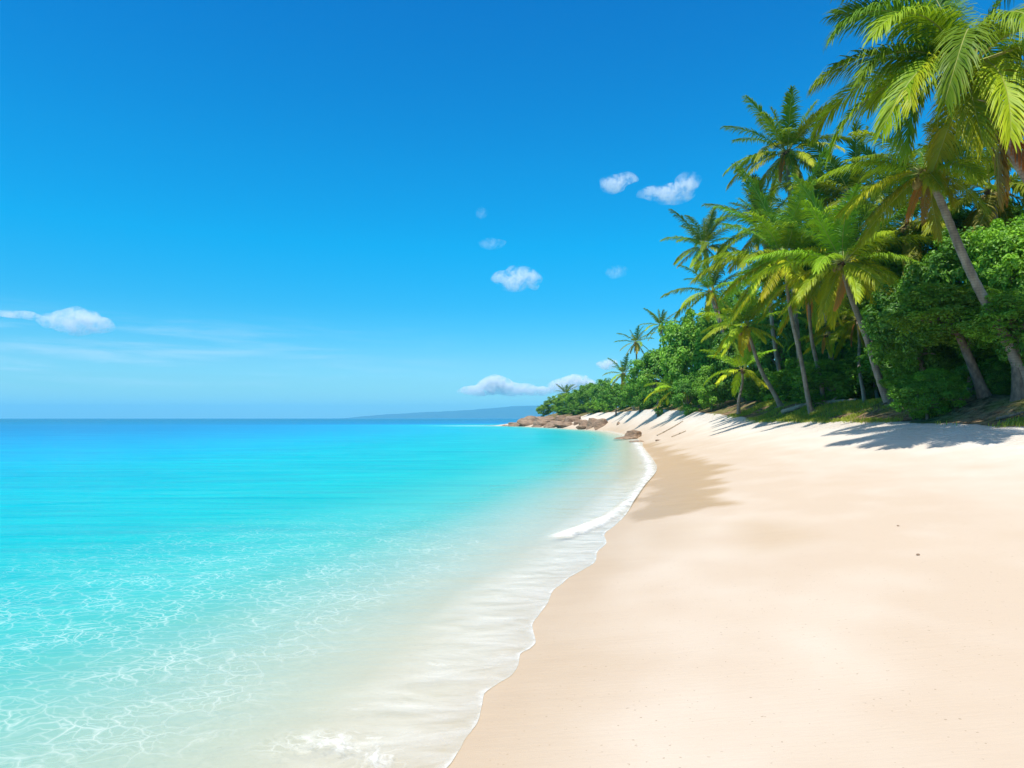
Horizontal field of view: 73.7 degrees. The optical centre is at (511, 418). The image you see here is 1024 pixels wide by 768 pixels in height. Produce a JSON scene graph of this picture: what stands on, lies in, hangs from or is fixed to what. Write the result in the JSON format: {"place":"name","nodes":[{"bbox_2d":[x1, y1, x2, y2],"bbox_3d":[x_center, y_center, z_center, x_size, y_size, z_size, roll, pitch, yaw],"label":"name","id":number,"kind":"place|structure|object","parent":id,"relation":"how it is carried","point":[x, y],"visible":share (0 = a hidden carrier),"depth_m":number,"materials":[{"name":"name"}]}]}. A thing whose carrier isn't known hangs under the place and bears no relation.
{"place":"outdoors","nodes":[
{"label":"outdoors","id":0,"kind":"place"},
{"bbox_2d":[0,418,655,765],"bbox_3d":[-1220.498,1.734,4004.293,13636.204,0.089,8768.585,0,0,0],"label":"sea","id":1,"kind":"structure","parent":0,"point":[125,543],"depth_m":12.76,"materials":[{"name":"liquid"}]},
{"bbox_2d":[352,405,617,417],"bbox_3d":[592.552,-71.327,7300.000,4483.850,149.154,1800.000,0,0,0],"label":"distant hill","id":2,"kind":"structure","parent":0,"point":[514,412],"depth_m":6628.45,"materials":[{"name":"blue"}]},
{"bbox_2d":[0,394,1023,767],"bbox_3d":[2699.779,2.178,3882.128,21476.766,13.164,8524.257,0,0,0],"label":"beach","id":3,"kind":"structure","parent":0,"point":[736,592],"depth_m":5.41,"materials":[{"name":"beige sand"}]},
{"bbox_2d":[508,422,520,426],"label":"boulder","id":4,"kind":"object","parent":3,"relation":"on","point":[514,424],"visible":0.2,"depth_m":149.57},
{"bbox_2d":[517,416,535,425],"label":"boulder","id":5,"kind":"object","parent":3,"relation":"on","point":[527,420],"visible":0.48,"depth_m":147.18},
{"bbox_2d":[531,419,553,426],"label":"boulder","id":6,"kind":"object","parent":3,"relation":"on","point":[539,422],"visible":0.5,"depth_m":138.40,"materials":[{"name":"brown stone"}]},
{"bbox_2d":[535,404,549,416],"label":"shrub","id":7,"kind":"object","parent":3,"relation":"on","point":[539,410],"visible":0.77,"depth_m":175.21,"materials":[{"name":"green plant"}]},
{"bbox_2d":[534,416,554,420],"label":"boulder","id":8,"kind":"object","parent":3,"relation":"on","point":[546,417],"visible":0.38,"depth_m":144.09,"materials":[{"name":"brown stone"}]},
{"bbox_2d":[540,396,556,412],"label":"shrub","id":9,"kind":"object","parent":3,"relation":"on","point":[547,403],"visible":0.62,"depth_m":173.49,"materials":[{"name":"green plant"}]},
{"bbox_2d":[543,420,564,427],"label":"boulder","id":10,"kind":"object","parent":3,"relation":"on","point":[550,424],"visible":0.37,"depth_m":128.32,"materials":[{"name":"brown stone"}]},
{"bbox_2d":[555,415,565,420],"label":"boulder","id":11,"kind":"object","parent":3,"relation":"on","point":[559,417],"visible":0.45,"depth_m":137.49,"materials":[{"name":"brown stone"}]},
{"bbox_2d":[554,393,568,409],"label":"shrub","id":12,"kind":"object","parent":3,"relation":"on","point":[559,400],"visible":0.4,"depth_m":149.82,"materials":[{"name":"green plant"}]},
{"bbox_2d":[551,406,573,414],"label":"shrub","id":13,"kind":"object","parent":3,"relation":"on","point":[558,410],"visible":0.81,"depth_m":147.66,"materials":[{"name":"green plant"}]},
{"bbox_2d":[554,422,572,427],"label":"boulder","id":14,"kind":"object","parent":3,"relation":"on","point":[562,424],"visible":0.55,"depth_m":122.24,"materials":[{"name":"brown stone"}]},
{"bbox_2d":[554,384,576,396],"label":"coconut palm","id":15,"kind":"object","parent":3,"relation":"on","point":[564,389],"visible":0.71,"depth_m":159.70,"materials":[{"name":"green plant"}]},
{"bbox_2d":[565,415,580,422],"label":"boulder","id":16,"kind":"object","parent":3,"relation":"on","point":[570,419],"visible":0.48,"depth_m":127.20,"materials":[{"name":"brown stone"}]},
{"bbox_2d":[564,405,586,415],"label":"shrub","id":17,"kind":"object","parent":3,"relation":"on","point":[577,410],"visible":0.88,"depth_m":138.02,"materials":[{"name":"green plant"}]},
{"bbox_2d":[564,389,589,413],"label":"shrub","id":18,"kind":"object","parent":3,"relation":"on","point":[570,398],"visible":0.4,"depth_m":142.53,"materials":[{"name":"green plant"}]},
{"bbox_2d":[573,419,581,424],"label":"boulder","id":19,"kind":"object","parent":3,"relation":"on","point":[576,422],"visible":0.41,"depth_m":119.25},
{"bbox_2d":[576,423,586,429],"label":"boulder","id":20,"kind":"object","parent":3,"relation":"on","point":[581,426],"visible":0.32,"depth_m":108.27,"materials":[{"name":"brown stone"}]},
{"bbox_2d":[575,383,594,411],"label":"shrub","id":21,"kind":"object","parent":3,"relation":"on","point":[582,392],"visible":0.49,"depth_m":136.28,"materials":[{"name":"green plant"}]},
{"bbox_2d":[585,418,597,429],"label":"boulder","id":22,"kind":"object","parent":3,"relation":"on","point":[590,422],"visible":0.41,"depth_m":106.14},
{"bbox_2d":[580,401,606,413],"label":"shrub","id":23,"kind":"object","parent":3,"relation":"on","point":[590,408],"visible":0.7,"depth_m":128.25,"materials":[{"name":"green plant"}]},
{"bbox_2d":[588,378,612,404],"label":"shrub","id":24,"kind":"object","parent":3,"relation":"on","point":[598,387],"visible":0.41,"depth_m":131.04,"materials":[{"name":"green plant"}]},
{"bbox_2d":[593,418,607,429],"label":"boulder","id":25,"kind":"object","parent":3,"relation":"on","point":[600,423],"visible":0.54,"depth_m":101.08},
{"bbox_2d":[594,398,614,412],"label":"shrub","id":26,"kind":"object","parent":3,"relation":"on","point":[603,407],"visible":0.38,"depth_m":118.59,"materials":[{"name":"green plant"}]},
{"bbox_2d":[593,383,632,415],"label":"broadleaf tree","id":27,"kind":"object","parent":3,"relation":"on","point":[616,400],"visible":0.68,"depth_m":103.47,"materials":[{"name":"green plant"}]},
{"bbox_2d":[604,353,636,410],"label":"coconut palm","id":28,"kind":"object","parent":3,"relation":"on","point":[622,369],"visible":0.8,"depth_m":94.69,"materials":[{"name":"green plant"}]},
{"bbox_2d":[614,436,636,440],"bbox_3d":[9.741,1.856,58.561,2.095,0.689,1.551,0,0,-30],"label":"boulder","id":29,"kind":"object","parent":3,"relation":"on","point":[624,438],"visible":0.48,"depth_m":57.95,"materials":[{"name":"brown stone"}]},
{"bbox_2d":[624,430,641,437],"bbox_3d":[10.664,1.723,60.060,1.506,1.451,1.071,0,0,0],"label":"boulder","id":30,"kind":"object","parent":3,"relation":"on","point":[634,433],"visible":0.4,"depth_m":59.76,"materials":[{"name":"brown stone"}]},
{"bbox_2d":[614,325,655,372],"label":"coconut palm","id":31,"kind":"object","parent":3,"relation":"on","point":[637,345],"visible":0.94,"depth_m":91.81,"materials":[{"name":"green plant"}]},
{"bbox_2d":[618,380,654,413],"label":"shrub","id":32,"kind":"object","parent":3,"relation":"on","point":[633,401],"visible":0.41,"depth_m":87.60,"materials":[{"name":"green plant"}]},
{"bbox_2d":[627,386,660,409],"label":"shrub","id":33,"kind":"object","parent":3,"relation":"on","point":[646,406],"visible":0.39,"depth_m":87.04,"materials":[{"name":"green plant"}]},
{"bbox_2d":[623,347,687,417],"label":"broadleaf tree","id":34,"kind":"object","parent":3,"relation":"on","point":[651,366],"visible":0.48,"depth_m":71.36,"materials":[{"name":"green plant"}]},
{"bbox_2d":[640,308,678,346],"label":"coconut palm","id":35,"kind":"object","parent":3,"relation":"on","point":[662,317],"visible":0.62,"depth_m":81.70,"materials":[{"name":"green plant"}]},
{"bbox_2d":[643,358,691,409],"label":"young palm","id":36,"kind":"object","parent":3,"relation":"on","point":[667,387],"visible":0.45,"depth_m":60.64,"materials":[{"name":"green plant"}]},
{"bbox_2d":[657,421,682,435],"bbox_3d":[12.461,0.775,53.114,3.630,1.183,0.447,0,0,-44],"label":"driftwood","id":37,"kind":"object","parent":3,"relation":"on","point":[669,428],"visible":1,"depth_m":52.84,"materials":[{"name":"brown wood"}]},
{"bbox_2d":[669,372,704,415],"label":"shrub","id":38,"kind":"object","parent":3,"relation":"on","point":[681,385],"visible":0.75,"depth_m":57.55,"materials":[{"name":"green plant"}]},
{"bbox_2d":[657,307,737,407],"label":"broadleaf tree","id":39,"kind":"object","parent":3,"relation":"on","point":[685,343],"visible":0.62,"depth_m":60.50,"materials":[{"name":"green plant"}]},
{"bbox_2d":[660,208,743,330],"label":"coconut palm","id":40,"kind":"object","parent":3,"relation":"on","point":[706,232],"visible":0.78,"depth_m":54.57,"materials":[{"name":"green plant"}]},
{"bbox_2d":[660,241,754,400],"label":"coconut palm","id":41,"kind":"object","parent":3,"relation":"on","point":[713,279],"visible":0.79,"depth_m":50.93,"materials":[{"name":"green plant"}]},
{"bbox_2d":[688,363,731,411],"bbox_3d":[15.237,-2.231,52.028,3.299,3.801,2.920,0,0,0],"label":"shrub","id":42,"kind":"object","parent":3,"relation":"on","point":[709,395],"visible":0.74,"depth_m":51.51,"materials":[{"name":"green plant"}]},
{"bbox_2d":[714,372,736,400],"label":"shrub","id":43,"kind":"object","parent":3,"relation":"on","point":[732,397],"visible":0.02,"depth_m":57.72,"materials":[{"name":"green plant"}]},
{"bbox_2d":[703,286,766,339],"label":"broadleaf tree","id":44,"kind":"object","parent":3,"relation":"on","point":[731,301],"visible":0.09,"depth_m":64.81,"materials":[{"name":"green plant"}]},
{"bbox_2d":[699,333,776,413],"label":"young palm","id":45,"kind":"object","parent":3,"relation":"on","point":[743,372],"visible":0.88,"depth_m":42.03,"materials":[{"name":"green plant"}]},
{"bbox_2d":[706,321,774,404],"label":"broadleaf tree","id":46,"kind":"object","parent":3,"relation":"on","point":[726,384],"visible":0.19,"depth_m":49.59,"materials":[{"name":"green plant"}]},
{"bbox_2d":[696,285,801,407],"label":"coconut palm","id":47,"kind":"object","parent":3,"relation":"on","point":[742,332],"visible":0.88,"depth_m":37.66,"materials":[{"name":"green plant"}]},
{"bbox_2d":[701,161,802,399],"bbox_3d":[15.769,-8.609,44.339,6.445,15.443,8.412,0,0,42],"label":"coconut palm","id":48,"kind":"object","parent":3,"relation":"on","point":[723,248],"visible":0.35,"depth_m":44.62,"materials":[{"name":"green plant"}]},
{"bbox_2d":[740,367,771,403],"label":"shrub","id":49,"kind":"object","parent":3,"relation":"on","point":[749,384],"visible":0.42,"depth_m":43.57,"materials":[{"name":"green plant"}]},
{"bbox_2d":[737,365,781,400],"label":"shrub","id":50,"kind":"object","parent":3,"relation":"on","point":[743,391],"visible":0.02,"depth_m":47.40,"materials":[{"name":"green plant"}]},
{"bbox_2d":[748,366,794,401],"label":"shrub","id":51,"kind":"object","parent":3,"relation":"on","point":[749,391],"visible":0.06,"depth_m":43.38,"materials":[{"name":"green plant"}]},
{"bbox_2d":[755,277,790,317],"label":"broadleaf tree","id":52,"kind":"object","parent":3,"relation":"on","point":[782,295],"visible":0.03,"depth_m":52.45,"materials":[{"name":"green plant"}]},
{"bbox_2d":[748,298,804,374],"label":"broadleaf tree","id":53,"kind":"object","parent":3,"relation":"on","point":[766,358],"visible":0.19,"depth_m":45.93,"materials":[{"name":"green plant"}]},
{"bbox_2d":[687,146,873,413],"bbox_3d":[12.656,-6.178,33.032,8.356,12.381,9.018,0,0,0],"label":"coconut palm","id":54,"kind":"object","parent":3,"relation":"on","point":[777,240],"visible":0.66,"depth_m":32.42,"materials":[{"name":"green plant"}]},
{"bbox_2d":[720,85,850,364],"bbox_3d":[16.258,-9.620,40.171,7.410,17.794,6.750,0,0,-12],"label":"coconut palm","id":55,"kind":"object","parent":3,"relation":"on","point":[782,168],"visible":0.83,"depth_m":39.54,"materials":[{"name":"green plant"}]},
{"bbox_2d":[781,384,800,397],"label":"shrub","id":56,"kind":"object","parent":3,"relation":"on","point":[787,387],"visible":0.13,"depth_m":39.92,"materials":[{"name":"green plant"}]},
{"bbox_2d":[763,357,827,403],"bbox_3d":[17.087,-1.835,39.324,4.433,3.313,4.262,0,0,-35],"label":"shrub","id":57,"kind":"object","parent":3,"relation":"on","point":[782,377],"visible":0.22,"depth_m":39.14,"materials":[{"name":"green plant"}]},
{"bbox_2d":[735,212,865,404],"bbox_3d":[14.812,-5.216,33.941,6.842,9.592,6.702,0,0,0],"label":"coconut palm","id":58,"kind":"object","parent":3,"relation":"on","point":[811,313],"visible":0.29,"depth_m":33.96,"materials":[{"name":"green plant"}]},
{"bbox_2d":[735,165,874,360],"bbox_3d":[16.551,-7.432,37.755,7.684,13.482,7.574,0,0,0],"label":"coconut palm","id":59,"kind":"object","parent":3,"relation":"on","point":[783,203],"visible":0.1,"depth_m":37.75,"materials":[{"name":"green plant"}]},
{"bbox_2d":[782,297,847,362],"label":"broadleaf tree","id":60,"kind":"object","parent":3,"relation":"on","point":[803,330],"visible":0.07,"depth_m":43.82,"materials":[{"name":"green plant"}]},
{"bbox_2d":[781,397,857,413],"bbox_3d":[15.429,-0.621,33.918,0.954,0.837,4.903,0,0,-21],"label":"fallen log","id":61,"kind":"object","parent":3,"relation":"on","point":[787,410],"visible":0.64,"depth_m":35.25,"materials":[{"name":"brown wood"}]},
{"bbox_2d":[786,310,857,359],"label":"coconut palm","id":62,"kind":"object","parent":3,"relation":"on","point":[826,341],"visible":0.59,"depth_m":36.77,"materials":[{"name":"green plant"}]},
{"bbox_2d":[802,326,854,364],"bbox_3d":[19.647,-3.374,41.279,4.368,5.309,3.558,0,0,0],"label":"shrub","id":63,"kind":"object","parent":3,"relation":"on","point":[820,355],"visible":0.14,"depth_m":40.53,"materials":[{"name":"green plant"}]},
{"bbox_2d":[788,357,872,404],"bbox_3d":[16.269,-1.718,34.384,5.042,2.839,4.462,0,0,0],"label":"shrub","id":64,"kind":"object","parent":3,"relation":"on","point":[835,374],"visible":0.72,"depth_m":33.39,"materials":[{"name":"green plant"}]},
{"bbox_2d":[798,293,870,402],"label":"coconut palm","id":65,"kind":"object","parent":3,"relation":"on","point":[856,332],"visible":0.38,"depth_m":33.68,"materials":[{"name":"green plant"}]},
{"bbox_2d":[742,171,942,405],"bbox_3d":[13.808,-5.111,28.324,7.570,9.714,7.464,0,0,-28],"label":"coconut palm","id":66,"kind":"object","parent":3,"relation":"on","point":[842,275],"visible":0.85,"depth_m":27.46,"materials":[{"name":"green plant"}]},
{"bbox_2d":[806,242,878,397],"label":"coconut palm","id":67,"kind":"object","parent":3,"relation":"on","point":[876,392],"visible":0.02,"depth_m":32.89,"materials":[{"name":"green plant"}]},
{"bbox_2d":[831,308,856,358],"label":"broadleaf tree","id":68,"kind":"object","parent":3,"relation":"on","point":[845,318],"visible":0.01,"depth_m":39.94,"materials":[{"name":"green plant"}]},
{"bbox_2d":[768,119,921,239],"bbox_3d":[18.180,-8.086,36.021,8.155,14.943,8.022,0,0,35],"label":"coconut palm","id":69,"kind":"object","parent":3,"relation":"on","point":[846,181],"visible":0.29,"depth_m":35.50,"materials":[{"name":"green plant"}]},
{"bbox_2d":[843,339,879,398],"bbox_3d":[19.640,-2.533,36.057,4.603,4.875,4.099,0,0,0],"label":"shrub","id":70,"kind":"object","parent":3,"relation":"on","point":[851,355],"visible":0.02,"depth_m":36.24,"materials":[{"name":"green plant"}]},
{"bbox_2d":[846,348,891,387],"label":"shrub","id":71,"kind":"object","parent":3,"relation":"on","point":[865,368],"visible":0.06,"depth_m":31.56,"materials":[{"name":"green plant"}]},
{"bbox_2d":[715,389,1023,427],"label":"grass","id":72,"kind":"structure","parent":3,"relation":"on","point":[808,418],"depth_m":31.07,"materials":[{"name":"green plant"}]},
{"bbox_2d":[859,374,887,398],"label":"shrub","id":73,"kind":"object","parent":3,"relation":"on","point":[870,391],"visible":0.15,"depth_m":32.70,"materials":[{"name":"green plant"}]},
{"bbox_2d":[851,238,917,340],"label":"broadleaf tree","id":74,"kind":"object","parent":3,"relation":"on","point":[863,303],"visible":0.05,"depth_m":30.89,"materials":[{"name":"green plant"}]},
{"bbox_2d":[871,339,912,378],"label":"shrub","id":75,"kind":"object","parent":3,"relation":"on","point":[882,367],"visible":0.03,"depth_m":27.72,"materials":[{"name":"green plant"}]},
{"bbox_2d":[878,367,911,388],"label":"shrub","id":76,"kind":"object","parent":3,"relation":"on","point":[888,379],"visible":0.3,"depth_m":25.85,"materials":[{"name":"green plant"}]},
{"bbox_2d":[859,266,967,381],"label":"broadleaf tree","id":77,"kind":"object","parent":3,"relation":"on","point":[876,327],"visible":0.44,"depth_m":24.80,"materials":[{"name":"green plant"}]},
{"bbox_2d":[803,142,1023,278],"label":"coconut palm","id":78,"kind":"object","parent":3,"relation":"on","point":[902,230],"visible":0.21,"depth_m":28.48,"materials":[{"name":"green plant"}]},
{"bbox_2d":[806,0,1023,214],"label":"coconut palm","id":79,"kind":"object","parent":3,"relation":"on","point":[970,81],"visible":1,"depth_m":15.56,"materials":[{"name":"green plant"}]},
{"bbox_2d":[817,115,1023,383],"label":"coconut palm","id":80,"kind":"object","parent":3,"relation":"on","point":[942,191],"visible":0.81,"depth_m":20.44,"materials":[{"name":"green plant"}]},
{"bbox_2d":[871,211,973,278],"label":"broadleaf tree","id":81,"kind":"object","parent":3,"relation":"on","point":[896,267],"visible":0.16,"depth_m":28.62,"materials":[{"name":"green plant"}]},
{"bbox_2d":[886,368,971,419],"bbox_3d":[13.528,-0.713,22.278,2.524,1.864,2.113,0,0,0],"label":"shrub","id":82,"kind":"object","parent":3,"relation":"on","point":[927,386],"visible":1,"depth_m":21.89,"materials":[{"name":"green plant"}]},
{"bbox_2d":[881,282,1011,398],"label":"broadleaf tree","id":83,"kind":"object","parent":3,"relation":"on","point":[925,311],"visible":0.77,"depth_m":21.66,"materials":[{"name":"green plant"}]},
{"bbox_2d":[874,119,1023,250],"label":"coconut palm","id":84,"kind":"object","parent":3,"relation":"on","point":[990,196],"visible":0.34,"depth_m":25.82,"materials":[{"name":"green plant"}]},
{"bbox_2d":[904,337,1003,389],"bbox_3d":[17.405,-2.109,25.721,4.361,3.354,3.860,0,0,0],"label":"shrub","id":85,"kind":"object","parent":3,"relation":"on","point":[964,362],"visible":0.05,"depth_m":24.59,"materials":[{"name":"green plant"}]},
{"bbox_2d":[897,225,1021,392],"bbox_3d":[16.210,-3.735,24.044,4.519,6.188,3.783,0,0,0],"label":"broadleaf tree","id":86,"kind":"object","parent":3,"relation":"on","point":[946,267],"visible":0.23,"depth_m":23.41,"materials":[{"name":"green plant"}]},
{"bbox_2d":[946,345,993,379],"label":"shrub","id":87,"kind":"object","parent":3,"relation":"on","point":[957,360],"visible":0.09,"depth_m":24.64,"materials":[{"name":"green plant"}]},
{"bbox_2d":[954,340,1005,390],"bbox_3d":[17.486,-1.877,23.046,5.234,3.492,4.237,0,0,0],"label":"shrub","id":88,"kind":"object","parent":3,"relation":"on","point":[981,354],"visible":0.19,"depth_m":23.16,"materials":[{"name":"green plant"}]},
{"bbox_2d":[936,201,1023,250],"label":"broadleaf tree","id":89,"kind":"object","parent":3,"relation":"on","point":[1018,212],"visible":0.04,"depth_m":28.05,"materials":[{"name":"green plant"}]},
{"bbox_2d":[953,288,1023,401],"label":"broadleaf tree","id":90,"kind":"object","parent":3,"relation":"on","point":[1004,304],"visible":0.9,"depth_m":20.29,"materials":[{"name":"green plant"}]},
{"bbox_2d":[956,213,1023,294],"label":"broadleaf tree","id":91,"kind":"object","parent":3,"relation":"on","point":[1007,246],"visible":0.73,"depth_m":21.94,"materials":[{"name":"green plant"}]},
{"bbox_2d":[980,359,1010,394],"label":"shrub","id":92,"kind":"object","parent":3,"relation":"on","point":[997,371],"visible":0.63,"depth_m":21.74,"materials":[{"name":"green plant"}]},
{"bbox_2d":[989,295,1023,375],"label":"broadleaf tree","id":93,"kind":"object","parent":3,"relation":"on","point":[1001,351],"visible":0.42,"depth_m":20.40,"materials":[{"name":"green plant"}]},
{"bbox_2d":[1002,366,1010,392],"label":"shrub","id":94,"kind":"object","parent":3,"relation":"on","point":[1008,383],"visible":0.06,"depth_m":21.57,"materials":[{"name":"green plant"}]},
{"bbox_2d":[996,410,1023,419],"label":"driftwood","id":95,"kind":"object","parent":3,"relation":"on","point":[1008,416],"visible":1,"depth_m":19.29,"materials":[{"name":"grey wood"}]},
{"bbox_2d":[0,0,1023,417],"label":"sky","id":96,"kind":"structure","parent":0,"point":[209,208],"materials":[{"name":"blue"}]}
]}

